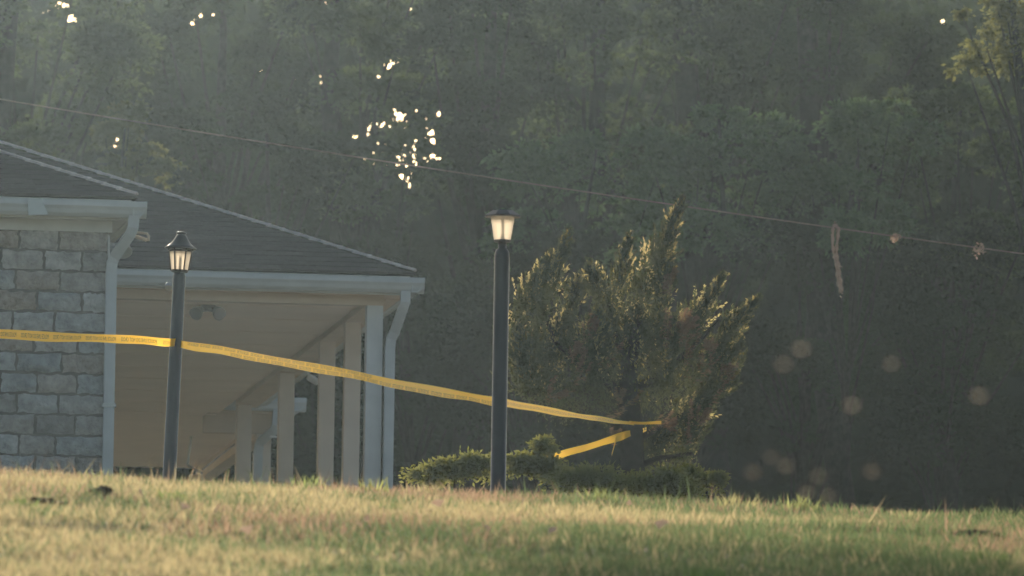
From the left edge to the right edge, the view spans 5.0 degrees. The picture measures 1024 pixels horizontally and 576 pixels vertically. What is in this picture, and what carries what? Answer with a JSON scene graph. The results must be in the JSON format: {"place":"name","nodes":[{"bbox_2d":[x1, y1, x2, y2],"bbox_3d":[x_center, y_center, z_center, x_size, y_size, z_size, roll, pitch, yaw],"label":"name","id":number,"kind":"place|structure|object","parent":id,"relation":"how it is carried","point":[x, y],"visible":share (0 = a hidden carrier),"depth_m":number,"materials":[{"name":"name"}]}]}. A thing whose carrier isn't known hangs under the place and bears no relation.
{"place":"outdoors","nodes":[
{"label":"outdoors","id":0,"kind":"place"},
{"bbox_2d":[58,2,943,187],"label":"sky","id":1,"kind":"structure","parent":0,"point":[400,115],"materials":[{"name":"white"}]},
{"bbox_2d":[0,455,1023,575],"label":"ground","id":2,"kind":"structure","parent":0,"point":[645,550],"depth_m":46.46,"materials":[{"name":"green plant"}]},
{"bbox_2d":[16,497,68,505],"bbox_3d":[-1.972,0.892,49.086,0.239,0.034,0.200,1,-6,0],"label":"soil clod","id":3,"kind":"object","parent":2,"relation":"on","point":[44,500],"visible":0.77,"depth_m":49.02,"materials":[{"name":"brown soil"}]},
{"bbox_2d":[0,0,166,168],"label":"forest tree","id":4,"kind":"object","parent":2,"relation":"on","point":[112,45],"visible":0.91,"depth_m":133.02,"materials":[{"name":"green plant"}]},
{"bbox_2d":[88,485,118,499],"bbox_3d":[-1.757,0.876,50.294,0.146,0.063,0.118,1,-6,0],"label":"soil clod","id":5,"kind":"object","parent":2,"relation":"on","point":[105,489],"visible":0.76,"depth_m":50.27,"materials":[{"name":"brown soil"}]},
{"bbox_2d":[88,99,189,194],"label":"forest tree","id":6,"kind":"object","parent":2,"relation":"on","point":[117,128],"visible":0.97,"depth_m":129.16,"materials":[{"name":"green plant"}]},
{"bbox_2d":[163,231,196,480],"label":"lamp post","id":7,"kind":"object","parent":2,"relation":"on","point":[180,243],"visible":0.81,"depth_m":76.27,"materials":[{"name":"black metal"}]},
{"bbox_2d":[164,282,172,290],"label":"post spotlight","id":8,"kind":"object","parent":7,"relation":"attached to","point":[168,286],"visible":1,"depth_m":76.29,"materials":[{"name":"metal"}]},
{"bbox_2d":[0,329,660,458],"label":"barrier tape","id":9,"kind":"object","parent":7,"relation":"attached to","point":[43,336],"visible":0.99,"depth_m":75.61,"materials":[{"name":"yellow plastic"}]},
{"bbox_2d":[180,503,189,509],"bbox_3d":[-1.336,0.891,47.881,0.053,0.033,0.015,-3,-7,38],"label":"fallen leaf","id":10,"kind":"object","parent":2,"relation":"on","point":[184,505],"visible":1,"depth_m":47.88,"materials":[{"name":"beige plant"}]},
{"bbox_2d":[0,140,424,490],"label":"porch house","id":11,"kind":"structure","parent":2,"relation":"on","point":[81,406],"depth_m":98.75,"materials":[{"name":"grey paint"}]},
{"bbox_2d":[135,232,149,241],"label":"pipe bracket","id":12,"kind":"object","parent":11,"relation":"attached to","point":[141,238],"visible":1,"depth_m":93.20,"materials":[{"name":"white metal"}]},
{"bbox_2d":[189,304,225,319],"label":"ceiling light","id":13,"kind":"object","parent":11,"relation":"attached to","point":[196,313],"visible":1,"depth_m":99.58,"materials":[{"name":"grey metal"}]},
{"bbox_2d":[305,361,317,384],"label":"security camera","id":14,"kind":"object","parent":11,"relation":"attached to","point":[311,378],"visible":0.8,"depth_m":103.57,"materials":[{"name":"white paint"}]},
{"bbox_2d":[151,442,276,483],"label":"forest bush","id":15,"kind":"object","parent":2,"relation":"on","point":[180,472],"visible":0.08,"depth_m":135.46,"materials":[{"name":"green plant"}]},
{"bbox_2d":[84,0,355,483],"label":"forest tree","id":16,"kind":"object","parent":2,"relation":"on","point":[285,61],"visible":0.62,"depth_m":138.96,"materials":[{"name":"green plant"}]},
{"bbox_2d":[239,525,252,533],"bbox_3d":[-1.042,0.946,45.970,0.057,0.034,0.018,2,-6,-9],"label":"fallen leaf","id":17,"kind":"object","parent":2,"relation":"on","point":[246,529],"visible":1,"depth_m":45.97,"materials":[{"name":"beige plant"}]},
{"bbox_2d":[163,106,393,240],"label":"forest bush","id":18,"kind":"object","parent":2,"relation":"on","point":[298,177],"visible":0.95,"depth_m":128.34,"materials":[{"name":"green plant"}]},
{"bbox_2d":[276,329,440,487],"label":"forest bush","id":19,"kind":"object","parent":2,"relation":"on","point":[311,390],"visible":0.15,"depth_m":133.59,"materials":[{"name":"green plant"}]},
{"bbox_2d":[364,514,371,521],"bbox_3d":[-0.584,0.933,47.530,0.019,0.030,0.050,-18,-8,-30],"label":"fallen leaf","id":20,"kind":"object","parent":2,"relation":"on","point":[367,517],"visible":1,"depth_m":47.53,"materials":[{"name":"beige plant"}]},
{"bbox_2d":[264,0,485,486],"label":"forest tree","id":21,"kind":"object","parent":2,"relation":"on","point":[369,85],"visible":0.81,"depth_m":137.27,"materials":[{"name":"green plant"}]},
{"bbox_2d":[302,93,453,484],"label":"forest tree","id":22,"kind":"object","parent":2,"relation":"on","point":[348,195],"visible":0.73,"depth_m":130.28,"materials":[{"name":"green plant"}]},
{"bbox_2d":[316,226,519,491],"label":"forest bush","id":23,"kind":"object","parent":2,"relation":"on","point":[392,246],"visible":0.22,"depth_m":130.08,"materials":[{"name":"green plant"}]},
{"bbox_2d":[431,499,443,506],"bbox_3d":[-0.326,0.937,51.095,0.065,0.034,0.023,2,-6,-12],"label":"fallen leaf","id":24,"kind":"object","parent":2,"relation":"on","point":[438,502],"visible":0.9,"depth_m":51.09,"materials":[{"name":"beige plant"}]},
{"bbox_2d":[398,445,513,492],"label":"hedge shrub","id":25,"kind":"object","parent":2,"relation":"on","point":[467,465],"visible":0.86,"depth_m":84.20,"materials":[{"name":"green plant"}]},
{"bbox_2d":[380,0,577,492],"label":"forest tree","id":26,"kind":"object","parent":2,"relation":"on","point":[477,128],"visible":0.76,"depth_m":134.20,"materials":[{"name":"green plant"}]},
{"bbox_2d":[485,209,519,493],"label":"lamp post","id":27,"kind":"object","parent":2,"relation":"on","point":[500,363],"visible":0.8,"depth_m":68.24,"materials":[{"name":"black metal"}]},
{"bbox_2d":[1,0,1023,515],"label":"woodland","id":28,"kind":"object","parent":2,"relation":"on","point":[883,482],"visible":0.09,"depth_m":152.65,"materials":[{"name":"green plant"}]},
{"bbox_2d":[401,213,644,495],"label":"forest bush","id":29,"kind":"object","parent":2,"relation":"on","point":[470,335],"visible":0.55,"depth_m":126.03,"materials":[{"name":"green plant"}]},
{"bbox_2d":[506,433,580,494],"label":"hedge shrub","id":30,"kind":"object","parent":2,"relation":"on","point":[536,462],"visible":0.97,"depth_m":84.71,"materials":[{"name":"green plant"}]},
{"bbox_2d":[549,527,557,533],"bbox_3d":[0.160,0.967,46.923,0.021,0.033,0.055,10,-23,-32],"label":"fallen leaf","id":31,"kind":"object","parent":2,"relation":"on","point":[552,529],"visible":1,"depth_m":46.92,"materials":[{"name":"brown plant"}]},
{"bbox_2d":[476,127,693,494],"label":"forest bush","id":32,"kind":"object","parent":2,"relation":"on","point":[542,163],"visible":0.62,"depth_m":126.49,"materials":[{"name":"green plant"}]},
{"bbox_2d":[467,0,720,495],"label":"forest tree","id":33,"kind":"object","parent":2,"relation":"on","point":[592,19],"visible":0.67,"depth_m":140.21,"materials":[{"name":"green plant"}]},
{"bbox_2d":[541,459,651,499],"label":"hedge shrub","id":34,"kind":"object","parent":2,"relation":"on","point":[590,476],"visible":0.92,"depth_m":84.18,"materials":[{"name":"green plant"}]},
{"bbox_2d":[490,193,762,501],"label":"juniper tree","id":35,"kind":"object","parent":2,"relation":"on","point":[672,334],"visible":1,"depth_m":88.29,"materials":[{"name":"green plant"}]},
{"bbox_2d":[654,519,668,528],"bbox_3d":[0.619,0.982,48.781,0.070,0.045,0.017,-2,-6,27],"label":"fallen leaf","id":36,"kind":"object","parent":2,"relation":"on","point":[659,525],"visible":0.9,"depth_m":48.78,"materials":[{"name":"brown plant"}]},
{"bbox_2d":[622,461,710,501],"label":"hedge shrub","id":37,"kind":"object","parent":2,"relation":"on","point":[663,480],"visible":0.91,"depth_m":84.37,"materials":[{"name":"green plant"}]},
{"bbox_2d":[549,255,787,501],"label":"forest bush","id":38,"kind":"object","parent":2,"relation":"on","point":[731,412],"visible":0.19,"depth_m":131.26,"materials":[{"name":"green plant"}]},
{"bbox_2d":[676,461,730,501],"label":"hedge shrub","id":39,"kind":"object","parent":2,"relation":"on","point":[718,478],"visible":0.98,"depth_m":84.83,"materials":[{"name":"green plant"}]},
{"bbox_2d":[609,100,828,502],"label":"forest bush","id":40,"kind":"object","parent":2,"relation":"on","point":[683,156],"visible":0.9,"depth_m":127.74,"materials":[{"name":"green plant"}]},
{"bbox_2d":[626,0,859,503],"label":"forest tree","id":41,"kind":"object","parent":2,"relation":"on","point":[777,19],"visible":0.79,"depth_m":141.44,"materials":[{"name":"green plant"}]},
{"bbox_2d":[704,194,942,505],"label":"forest bush","id":42,"kind":"object","parent":2,"relation":"on","point":[763,368],"visible":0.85,"depth_m":127.69,"materials":[{"name":"green plant"}]},
{"bbox_2d":[753,96,953,508],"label":"forest bush","id":43,"kind":"object","parent":2,"relation":"on","point":[861,131],"visible":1,"depth_m":126.42,"materials":[{"name":"green plant"}]},
{"bbox_2d":[763,0,970,509],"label":"forest tree","id":44,"kind":"object","parent":2,"relation":"on","point":[814,86],"visible":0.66,"depth_m":138.39,"materials":[{"name":"green plant"}]},
{"bbox_2d":[858,78,1023,511],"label":"forest bush","id":45,"kind":"object","parent":2,"relation":"on","point":[940,166],"visible":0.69,"depth_m":128.34,"materials":[{"name":"green plant"}]},
{"bbox_2d":[951,529,1003,537],"bbox_3d":[2.037,1.080,51.589,0.269,0.036,0.220,1,-6,0],"label":"soil clod","id":46,"kind":"object","parent":2,"relation":"on","point":[969,532],"visible":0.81,"depth_m":51.53,"materials":[{"name":"brown soil"}]},
{"bbox_2d":[941,0,1023,248],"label":"forest tree","id":47,"kind":"object","parent":2,"relation":"on","point":[1008,10],"visible":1,"depth_m":118.76,"materials":[{"name":"green plant"}]},
{"bbox_2d":[0,99,1023,253],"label":"overhead cable","id":48,"kind":"object","parent":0,"point":[500,178],"visible":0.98,"depth_m":106.03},
{"bbox_2d":[831,221,842,297],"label":"hanging vine","id":49,"kind":"object","parent":48,"relation":"hanging from","point":[835,257],"visible":1,"depth_m":106.96,"materials":[{"name":"plant"}]},
{"bbox_2d":[890,233,900,242],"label":"caught debris","id":50,"kind":"object","parent":48,"relation":"attached to","point":[895,238],"visible":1,"depth_m":107.16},
{"bbox_2d":[973,242,984,258],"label":"caught debris","id":51,"kind":"object","parent":48,"relation":"attached to","point":[978,250],"visible":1,"depth_m":107.40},
{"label":"porch slab","id":52,"kind":"structure","parent":0,"visible":0},
{"bbox_2d":[138,393,306,484],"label":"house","id":53,"kind":"structure","parent":52,"relation":"on","point":[213,438],"depth_m":111.57,"materials":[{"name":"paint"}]},
{"bbox_2d":[187,436,234,473],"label":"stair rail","id":54,"kind":"object","parent":53,"relation":"attached to","point":[189,452],"visible":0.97,"depth_m":111.36,"materials":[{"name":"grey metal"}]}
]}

